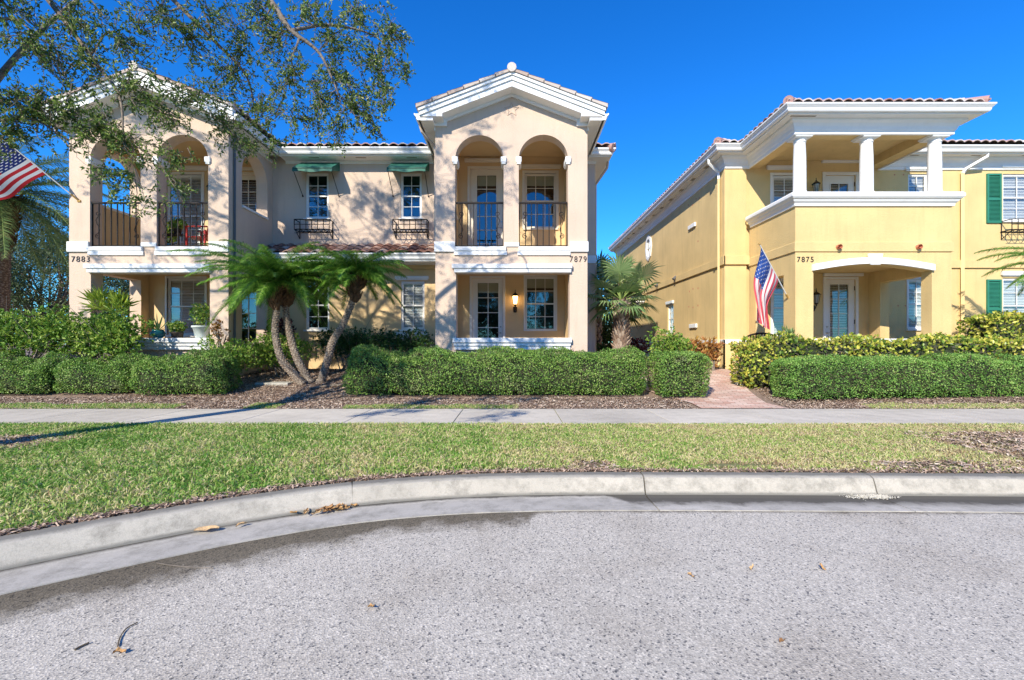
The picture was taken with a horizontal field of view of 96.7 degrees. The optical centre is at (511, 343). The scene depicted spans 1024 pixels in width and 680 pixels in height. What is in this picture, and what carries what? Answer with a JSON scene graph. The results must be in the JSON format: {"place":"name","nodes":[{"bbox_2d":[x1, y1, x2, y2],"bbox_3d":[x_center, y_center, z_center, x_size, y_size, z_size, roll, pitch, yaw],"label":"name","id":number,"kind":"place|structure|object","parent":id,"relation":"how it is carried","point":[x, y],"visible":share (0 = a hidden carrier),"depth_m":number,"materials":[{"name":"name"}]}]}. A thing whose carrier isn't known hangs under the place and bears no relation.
{"place":"outdoors","nodes":[
{"label":"outdoors","id":0,"kind":"place"},
{"bbox_2d":[158,563,209,567],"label":"fallen twig","id":1,"kind":"object","parent":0,"point":[184,566],"visible":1,"depth_m":2.64,"materials":[{"name":"wood"}]},
{"bbox_2d":[0,511,1023,679],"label":"road","id":2,"kind":"structure","parent":0,"point":[586,595],"depth_m":2.27,"materials":[{"name":"grey asphalt"}]},
{"bbox_2d":[74,642,88,649],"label":"fallen twig","id":3,"kind":"object","parent":2,"relation":"on","point":[80,646],"visible":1,"depth_m":1.95,"materials":[{"name":"wood"}]},
{"bbox_2d":[112,647,125,653],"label":"fallen leaf","id":4,"kind":"object","parent":2,"relation":"on","point":[119,649],"visible":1,"depth_m":1.91,"materials":[{"name":"brown plant"}]},
{"bbox_2d":[117,622,137,646],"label":"fallen twig","id":5,"kind":"object","parent":2,"relation":"on","point":[123,632],"visible":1,"depth_m":2.03,"materials":[{"name":"wood"}]},
{"bbox_2d":[0,472,1023,569],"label":"kerb","id":6,"kind":"structure","parent":2,"relation":"on","point":[36,546],"depth_m":3.88,"materials":[{"name":"concrete"}]},
{"bbox_2d":[0,495,1023,594],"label":"gutter","id":7,"kind":"object","parent":2,"relation":"on","point":[19,578],"visible":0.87,"depth_m":3.55,"materials":[{"name":"concrete"}]},
{"bbox_2d":[193,525,218,530],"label":"fallen leaf","id":8,"kind":"object","parent":7,"relation":"on","point":[204,528],"visible":1,"depth_m":3.15,"materials":[{"name":"orange plant"}]},
{"bbox_2d":[839,494,900,500],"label":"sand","id":9,"kind":"structure","parent":7,"relation":"on","point":[877,496],"depth_m":3.84,"materials":[{"name":"white sand"}]},
{"bbox_2d":[0,409,1023,423],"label":"sidewalk","id":10,"kind":"structure","parent":0,"point":[704,416],"depth_m":7.28,"materials":[{"name":"concrete"}]},
{"bbox_2d":[0,344,1023,535],"bbox_3d":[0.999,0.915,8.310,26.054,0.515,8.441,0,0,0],"label":"mulch","id":11,"kind":"object","parent":0,"point":[668,400],"visible":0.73,"depth_m":8.55,"materials":[{"name":"brown wood"}]},
{"bbox_2d":[0,350,75,394],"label":"clipped hedge","id":12,"kind":"object","parent":11,"relation":"on","point":[24,373],"visible":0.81,"depth_m":9.21,"materials":[{"name":"green plant"}]},
{"bbox_2d":[0,297,84,358],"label":"shrub","id":13,"kind":"object","parent":11,"relation":"on","point":[36,334],"visible":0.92,"depth_m":9.85,"materials":[{"name":"green plant"}]},
{"bbox_2d":[0,136,126,315],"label":"date palm","id":14,"kind":"object","parent":11,"relation":"on","point":[11,218],"visible":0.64,"depth_m":12.42,"materials":[{"name":"green plant"}]},
{"bbox_2d":[10,206,124,357],"bbox_3d":[-17.303,-2.353,16.677,4.636,6.150,4.799,0,0,0],"label":"background tree","id":15,"kind":"object","parent":11,"relation":"on","point":[39,300],"visible":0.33,"depth_m":16.39,"materials":[{"name":"green plant"}]},
{"bbox_2d":[12,229,126,357],"bbox_3d":[-23.891,-2.700,22.906,6.994,6.835,8.206,0,0,-16],"label":"background tree","id":16,"kind":"object","parent":11,"relation":"on","point":[18,245],"visible":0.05,"depth_m":22.27,"materials":[{"name":"green plant"}]},
{"bbox_2d":[52,276,129,335],"bbox_3d":[-17.637,-1.647,20.932,5.286,4.739,4.746,0,0,0],"label":"background tree","id":17,"kind":"object","parent":11,"relation":"on","point":[122,283],"visible":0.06,"depth_m":20.14,"materials":[{"name":"green plant"}]},
{"bbox_2d":[52,352,150,393],"bbox_3d":[-8.488,0.620,9.551,1.756,0.899,1.236,0,0,0],"label":"clipped hedge","id":18,"kind":"object","parent":11,"relation":"on","point":[93,374],"visible":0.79,"depth_m":9.23,"materials":[{"name":"green plant"}]},
{"bbox_2d":[78,284,141,358],"bbox_3d":[-9.347,-0.266,10.578,1.411,2.343,0.861,0,0,0],"label":"dracaena","id":19,"kind":"object","parent":11,"relation":"on","point":[115,300],"visible":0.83,"depth_m":10.47,"materials":[{"name":"green plant"}]},
{"bbox_2d":[61,307,158,362],"bbox_3d":[-8.969,0.078,10.165,1.668,1.762,1.806,0,0,-43],"label":"shrub","id":20,"kind":"object","parent":11,"relation":"on","point":[108,336],"visible":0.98,"depth_m":9.90,"materials":[{"name":"green plant"}]},
{"bbox_2d":[114,282,129,321],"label":"background tree","id":21,"kind":"object","parent":11,"relation":"on","point":[127,289],"visible":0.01,"depth_m":17.91,"materials":[{"name":"green plant"}]},
{"bbox_2d":[129,348,242,395],"bbox_3d":[-6.754,0.566,9.453,2.152,1.030,1.296,0,0,0],"label":"clipped hedge","id":22,"kind":"object","parent":11,"relation":"on","point":[209,370],"visible":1,"depth_m":9.12,"materials":[{"name":"green plant"}]},
{"bbox_2d":[0,0,415,218],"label":"oak tree","id":23,"kind":"object","parent":11,"relation":"on","point":[35,111],"visible":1,"depth_m":5.62,"materials":[{"name":"green plant"}]},
{"bbox_2d":[210,319,231,352],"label":"variegated plant","id":24,"kind":"object","parent":11,"relation":"on","point":[215,328],"visible":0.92,"depth_m":10.30,"materials":[{"name":"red plant"}]},
{"bbox_2d":[190,334,259,374],"bbox_3d":[-6.490,0.344,10.285,1.415,1.174,1.015,0,0,-27],"label":"shrub","id":25,"kind":"object","parent":11,"relation":"on","point":[240,352],"visible":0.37,"depth_m":10.29,"materials":[{"name":"green plant"}]},
{"bbox_2d":[165,239,358,384],"bbox_3d":[-5.351,-0.583,10.184,3.859,3.194,3.734,0,0,0],"label":"pygmy date palm","id":26,"kind":"object","parent":11,"relation":"on","point":[275,302],"visible":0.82,"depth_m":9.93,"materials":[{"name":"green plant"}]},
{"bbox_2d":[255,381,292,385],"bbox_3d":[-5.375,0.920,10.375,0.750,0.100,0.450,0,0,0],"label":"step stone","id":27,"kind":"object","parent":11,"relation":"on","point":[277,383],"visible":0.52,"depth_m":10.15,"materials":[{"name":"beige stone"}]},
{"bbox_2d":[263,317,297,369],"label":"shrub","id":28,"kind":"object","parent":11,"relation":"on","point":[280,327],"visible":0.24,"depth_m":12.14,"materials":[{"name":"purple plant"}]},
{"bbox_2d":[225,250,340,383],"bbox_3d":[-5.196,-0.478,10.472,2.497,2.903,2.497,0,0,31],"label":"pygmy date palm","id":29,"kind":"object","parent":11,"relation":"on","point":[305,374],"visible":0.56,"depth_m":10.37,"materials":[{"name":"green plant"}]},
{"bbox_2d":[244,332,321,375],"bbox_3d":[-5.797,0.252,11.357,1.551,1.134,1.576,0,0,45],"label":"shrub","id":30,"kind":"object","parent":11,"relation":"on","point":[268,354],"visible":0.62,"depth_m":11.18,"materials":[{"name":"green plant"}]},
{"bbox_2d":[309,384,341,389],"bbox_3d":[-4.037,0.932,9.969,0.769,0.104,0.089,0,0,-32],"label":"stone","id":31,"kind":"object","parent":11,"relation":"on","point":[321,386],"visible":0.84,"depth_m":9.93,"materials":[{"name":"grey stone"}]},
{"bbox_2d":[43,61,615,374],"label":"townhouse building","id":32,"kind":"structure","parent":11,"relation":"on","point":[480,206],"depth_m":12.07,"materials":[{"name":"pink paint"}]},
{"bbox_2d":[0,142,80,201],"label":"flag","id":33,"kind":"object","parent":32,"relation":"attached to","point":[19,172],"visible":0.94,"depth_m":10.14,"materials":[{"name":"multicoloured fabric"}]},
{"bbox_2d":[146,314,169,337],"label":"potted plant","id":34,"kind":"object","parent":32,"relation":"on","point":[159,333],"visible":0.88,"depth_m":10.83,"materials":[{"name":"green plant"}]},
{"bbox_2d":[167,224,176,244],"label":"potted plant","id":35,"kind":"object","parent":32,"relation":"on","point":[169,240],"visible":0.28,"depth_m":11.61,"materials":[{"name":"green plant"}]},
{"bbox_2d":[167,233,182,244],"bbox_3d":[-8.450,-2.512,11.320,0.561,0.421,0.284,0,0,0],"label":"plant stand","id":36,"kind":"object","parent":32,"relation":"on","point":[174,235],"visible":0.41,"depth_m":11.24,"materials":[{"name":"black metal"}]},
{"bbox_2d":[167,217,187,232],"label":"potted plant","id":37,"kind":"object","parent":36,"relation":"on","point":[175,225],"visible":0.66,"depth_m":11.25,"materials":[{"name":"green plant"}]},
{"bbox_2d":[167,320,187,337],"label":"potted plant","id":38,"kind":"object","parent":32,"relation":"on","point":[176,327],"visible":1,"depth_m":10.82,"materials":[{"name":"green plant"}]},
{"bbox_2d":[165,276,206,336],"bbox_3d":[-9.160,-1.050,12.845,1.180,1.700,0.190,0,0,0],"label":"window","id":39,"kind":"structure","parent":32,"relation":"in","point":[182,314],"depth_m":12.90,"materials":[{"name":"plastic"}]},
{"bbox_2d":[167,166,207,244],"bbox_3d":[-9.225,-3.695,12.835,1.350,2.590,0.210,0,0,0],"label":"glass door","id":40,"kind":"structure","parent":32,"relation":"in","point":[189,176],"depth_m":12.85,"materials":[{"name":"plastic"}]},
{"bbox_2d":[185,226,207,244],"bbox_3d":[-7.862,-2.848,11.650,0.845,1.067,0.630,0,0,0],"label":"rocking chair","id":41,"kind":"object","parent":32,"relation":"on","point":[205,239],"visible":0.35,"depth_m":11.39,"materials":[{"name":"red wood"}]},
{"bbox_2d":[188,302,209,337],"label":"potted plant","id":42,"kind":"object","parent":32,"relation":"on","point":[200,329],"visible":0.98,"depth_m":10.81,"materials":[{"name":"green plant"}]},
{"bbox_2d":[242,167,255,209],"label":"window","id":43,"kind":"structure","parent":32,"relation":"in","point":[248,176],"depth_m":12.83,"materials":[{"name":"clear glass"}]},
{"bbox_2d":[242,279,255,344],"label":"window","id":44,"kind":"structure","parent":32,"relation":"in","point":[248,298],"depth_m":12.83,"materials":[{"name":"blue glass"}]},
{"bbox_2d":[303,281,328,330],"bbox_3d":[-5.470,-1.065,12.818,0.760,1.430,0.135,0,0,0],"label":"window","id":45,"kind":"structure","parent":32,"relation":"in","point":[308,328],"depth_m":12.83,"materials":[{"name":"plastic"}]},
{"bbox_2d":[303,174,329,218],"bbox_3d":[-5.480,-4.140,12.818,0.740,1.320,0.135,0,0,0],"label":"window","id":46,"kind":"structure","parent":32,"relation":"in","point":[307,175],"depth_m":12.83,"materials":[{"name":"plastic"}]},
{"bbox_2d":[399,174,422,218],"bbox_3d":[-2.835,-4.140,12.818,0.690,1.320,0.135,0,0,0],"label":"window","id":47,"kind":"structure","parent":32,"relation":"in","point":[402,175],"depth_m":12.83,"materials":[{"name":"plastic"}]},
{"bbox_2d":[395,276,428,330],"bbox_3d":[-2.805,-1.125,12.835,0.950,1.550,0.210,0,0,0],"label":"window","id":48,"kind":"structure","parent":32,"relation":"in","point":[413,290],"depth_m":12.85,"materials":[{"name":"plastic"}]},
{"bbox_2d":[464,158,502,244],"bbox_3d":[-0.725,-3.755,12.815,1.210,2.870,0.190,0,0,0],"label":"door","id":49,"kind":"structure","parent":32,"relation":"in","point":[486,176],"depth_m":12.83,"materials":[{"name":"white glass"}]},
{"bbox_2d":[470,276,504,337],"bbox_3d":[-0.690,-0.635,12.833,1.000,2.550,0.154,0,0,0],"label":"door","id":50,"kind":"structure","parent":32,"relation":"in","point":[477,286],"depth_m":12.83,"materials":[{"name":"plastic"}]},
{"bbox_2d":[524,275,556,330],"bbox_3d":[0.800,-1.145,12.853,0.940,1.570,0.155,0,0,0],"label":"window","id":51,"kind":"structure","parent":32,"relation":"in","point":[530,281],"depth_m":12.84,"materials":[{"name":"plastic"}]},
{"bbox_2d":[521,164,560,229],"bbox_3d":[0.780,-4.115,12.830,1.200,1.830,0.200,0,0,0],"label":"window","id":52,"kind":"structure","parent":32,"relation":"in","point":[535,181],"depth_m":12.78,"materials":[{"name":"white glass"}]},
{"bbox_2d":[310,315,377,371],"bbox_3d":[-4.379,-0.019,11.941,1.671,1.566,1.388,0,0,-29],"label":"shrub","id":53,"kind":"object","parent":11,"relation":"on","point":[347,342],"visible":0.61,"depth_m":11.88,"materials":[{"name":"green plant"}]},
{"bbox_2d":[289,244,413,382],"bbox_3d":[-3.679,-0.598,10.502,2.688,3.099,2.531,0,0,-23],"label":"pygmy date palm","id":54,"kind":"object","parent":11,"relation":"on","point":[356,274],"visible":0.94,"depth_m":10.31,"materials":[{"name":"green plant"}]},
{"bbox_2d":[358,323,434,355],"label":"shrub","id":55,"kind":"object","parent":11,"relation":"on","point":[405,343],"visible":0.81,"depth_m":11.49,"materials":[{"name":"green plant"}]},
{"bbox_2d":[341,342,648,396],"bbox_3d":[-0.296,0.529,9.399,6.286,1.141,1.215,0,0,0],"label":"clipped hedge","id":56,"kind":"object","parent":11,"relation":"on","point":[498,368],"visible":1,"depth_m":9.05,"materials":[{"name":"green plant"}]},
{"bbox_2d":[0,401,1023,531],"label":"grass","id":57,"kind":"structure","parent":11,"relation":"on","point":[148,436],"depth_m":4.87,"materials":[{"name":"green plant"}]},
{"bbox_2d":[0,464,1023,535],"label":"leaf litter","id":58,"kind":"object","parent":11,"relation":"on","point":[106,514],"visible":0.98,"depth_m":3.95,"materials":[{"name":"brown plant"}]},
{"bbox_2d":[596,342,611,351],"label":"shrub","id":59,"kind":"object","parent":11,"relation":"on","point":[598,346],"visible":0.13,"depth_m":14.14,"materials":[{"name":"green plant"}]},
{"bbox_2d":[596,250,629,352],"bbox_3d":[2.887,-1.221,15.541,2.454,3.844,2.472,0,0,-21],"label":"fan palm","id":60,"kind":"object","parent":11,"relation":"on","point":[599,331],"visible":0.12,"depth_m":15.40,"materials":[{"name":"green plant"}]},
{"bbox_2d":[596,311,634,349],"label":"shrub","id":61,"kind":"object","parent":11,"relation":"on","point":[607,339],"visible":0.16,"depth_m":19.27,"materials":[{"name":"green plant"}]},
{"bbox_2d":[600,280,650,328],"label":"fan palm","id":62,"kind":"object","parent":11,"relation":"on","point":[610,318],"visible":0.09,"depth_m":17.14,"materials":[{"name":"green plant"}]},
{"bbox_2d":[587,251,664,357],"bbox_3d":[2.971,-0.901,12.400,2.443,3.208,2.312,0,0,-39],"label":"fan palm","id":63,"kind":"object","parent":11,"relation":"on","point":[631,276],"visible":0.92,"depth_m":12.26,"materials":[{"name":"green plant"}]},
{"bbox_2d":[630,337,650,358],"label":"shrub","id":64,"kind":"object","parent":11,"relation":"on","point":[642,348],"visible":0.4,"depth_m":13.37,"materials":[{"name":"purple plant"}]},
{"bbox_2d":[644,326,696,357],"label":"shrub","id":65,"kind":"object","parent":11,"relation":"on","point":[673,342],"visible":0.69,"depth_m":11.22,"materials":[{"name":"green plant"}]},
{"bbox_2d":[646,349,712,397],"bbox_3d":[3.372,0.598,9.247,1.241,1.082,1.254,0,0,0],"label":"clipped hedge","id":66,"kind":"object","parent":11,"relation":"on","point":[685,371],"visible":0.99,"depth_m":8.85,"materials":[{"name":"green plant"}]},
{"bbox_2d":[688,335,708,355],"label":"croton plant","id":67,"kind":"object","parent":11,"relation":"on","point":[694,342],"visible":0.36,"depth_m":11.71,"materials":[{"name":"orange plant"}]},
{"bbox_2d":[698,336,724,370],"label":"croton plant","id":68,"kind":"object","parent":11,"relation":"on","point":[713,354],"visible":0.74,"depth_m":11.87,"materials":[{"name":"orange plant"}]},
{"bbox_2d":[741,332,778,345],"bbox_3d":[6.150,0.210,10.991,1.010,0.981,0.462,0,0,0],"label":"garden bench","id":69,"kind":"object","parent":11,"relation":"on","point":[759,333],"visible":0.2,"depth_m":11.18,"materials":[{"name":"black metal"}]},
{"bbox_2d":[780,325,798,338],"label":"strappy plant","id":70,"kind":"object","parent":11,"relation":"on","point":[789,331],"visible":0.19,"depth_m":10.69,"materials":[{"name":"green plant"}]},
{"bbox_2d":[608,95,1023,368],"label":"yellow house","id":71,"kind":"structure","parent":11,"relation":"on","point":[887,218],"depth_m":12.65,"materials":[{"name":"paint"}]},
{"bbox_2d":[645,235,651,260],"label":"octagonal window","id":72,"kind":"structure","parent":71,"relation":"in","point":[648,241],"depth_m":19.71,"materials":[{"name":"white glass"}]},
{"bbox_2d":[665,300,673,333],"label":"window","id":73,"kind":"structure","parent":71,"relation":"in","point":[672,301],"depth_m":17.18,"materials":[{"name":"plastic"}]},
{"bbox_2d":[754,243,788,329],"bbox_3d":[6.025,-1.282,10.563,1.490,1.921,0.225,0,0,-35],"label":"flag","id":74,"kind":"object","parent":71,"relation":"attached to","point":[766,279],"visible":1,"depth_m":10.37,"materials":[{"name":"multicoloured fabric"}]},
{"bbox_2d":[770,278,783,337],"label":"window","id":75,"kind":"structure","parent":71,"relation":"in","point":[774,306],"depth_m":12.85,"materials":[{"name":"plastic"}]},
{"bbox_2d":[766,165,806,203],"bbox_3d":[7.670,-4.065,12.785,1.100,1.830,0.210,0,0,0],"label":"window","id":76,"kind":"structure","parent":71,"relation":"in","point":[788,176],"depth_m":12.78,"materials":[{"name":"plastic"}]},
{"bbox_2d":[821,160,858,191],"bbox_3d":[9.200,-3.735,12.770,1.080,2.830,0.200,0,0,0],"label":"door","id":77,"kind":"structure","parent":71,"relation":"in","point":[852,182],"depth_m":12.77,"materials":[{"name":"plastic"}]},
{"bbox_2d":[823,273,863,338],"bbox_3d":[9.250,-0.665,12.770,1.100,2.610,0.200,0,0,0],"label":"door","id":78,"kind":"structure","parent":71,"relation":"in","point":[852,289],"depth_m":12.78,"materials":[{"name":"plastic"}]},
{"bbox_2d":[906,277,920,330],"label":"window","id":79,"kind":"structure","parent":71,"relation":"in","point":[910,318],"depth_m":12.84,"materials":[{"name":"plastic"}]},
{"bbox_2d":[905,167,926,191],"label":"window","id":80,"kind":"structure","parent":71,"relation":"in","point":[911,177],"depth_m":12.79,"materials":[{"name":"plastic"}]},
{"bbox_2d":[1000,271,1023,312],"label":"window","id":81,"kind":"structure","parent":71,"relation":"in","point":[1016,304],"depth_m":12.85,"materials":[{"name":"plastic"}]},
{"bbox_2d":[1002,165,1023,221],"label":"window","id":82,"kind":"structure","parent":71,"relation":"in","point":[1016,177],"depth_m":12.85,"materials":[{"name":"plastic"}]},
{"bbox_2d":[728,330,1023,388],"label":"croton hedge","id":83,"kind":"object","parent":11,"relation":"on","point":[754,360],"visible":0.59,"depth_m":9.71,"materials":[{"name":"yellow plant"}]},
{"bbox_2d":[768,351,1023,400],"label":"clipped hedge","id":84,"kind":"object","parent":11,"relation":"on","point":[891,374],"visible":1,"depth_m":8.77,"materials":[{"name":"green plant"}]},
{"bbox_2d":[953,310,1023,338],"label":"croton hedge","id":85,"kind":"object","parent":11,"relation":"on","point":[1007,323],"visible":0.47,"depth_m":10.87,"materials":[{"name":"yellow plant"}]},
{"bbox_2d":[974,246,1023,296],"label":"pygmy date palm","id":86,"kind":"object","parent":11,"relation":"on","point":[1021,277],"visible":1,"depth_m":10.96,"materials":[{"name":"green plant"}]},
{"bbox_2d":[0,0,1023,341],"label":"sky","id":87,"kind":"structure","parent":0,"point":[675,77],"materials":[{"name":"blue"}]},
{"bbox_2d":[641,369,785,407],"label":"brick path","id":88,"kind":"structure","parent":0,"point":[723,391],"depth_m":9.04,"materials":[{"name":"brick"}]}
]}

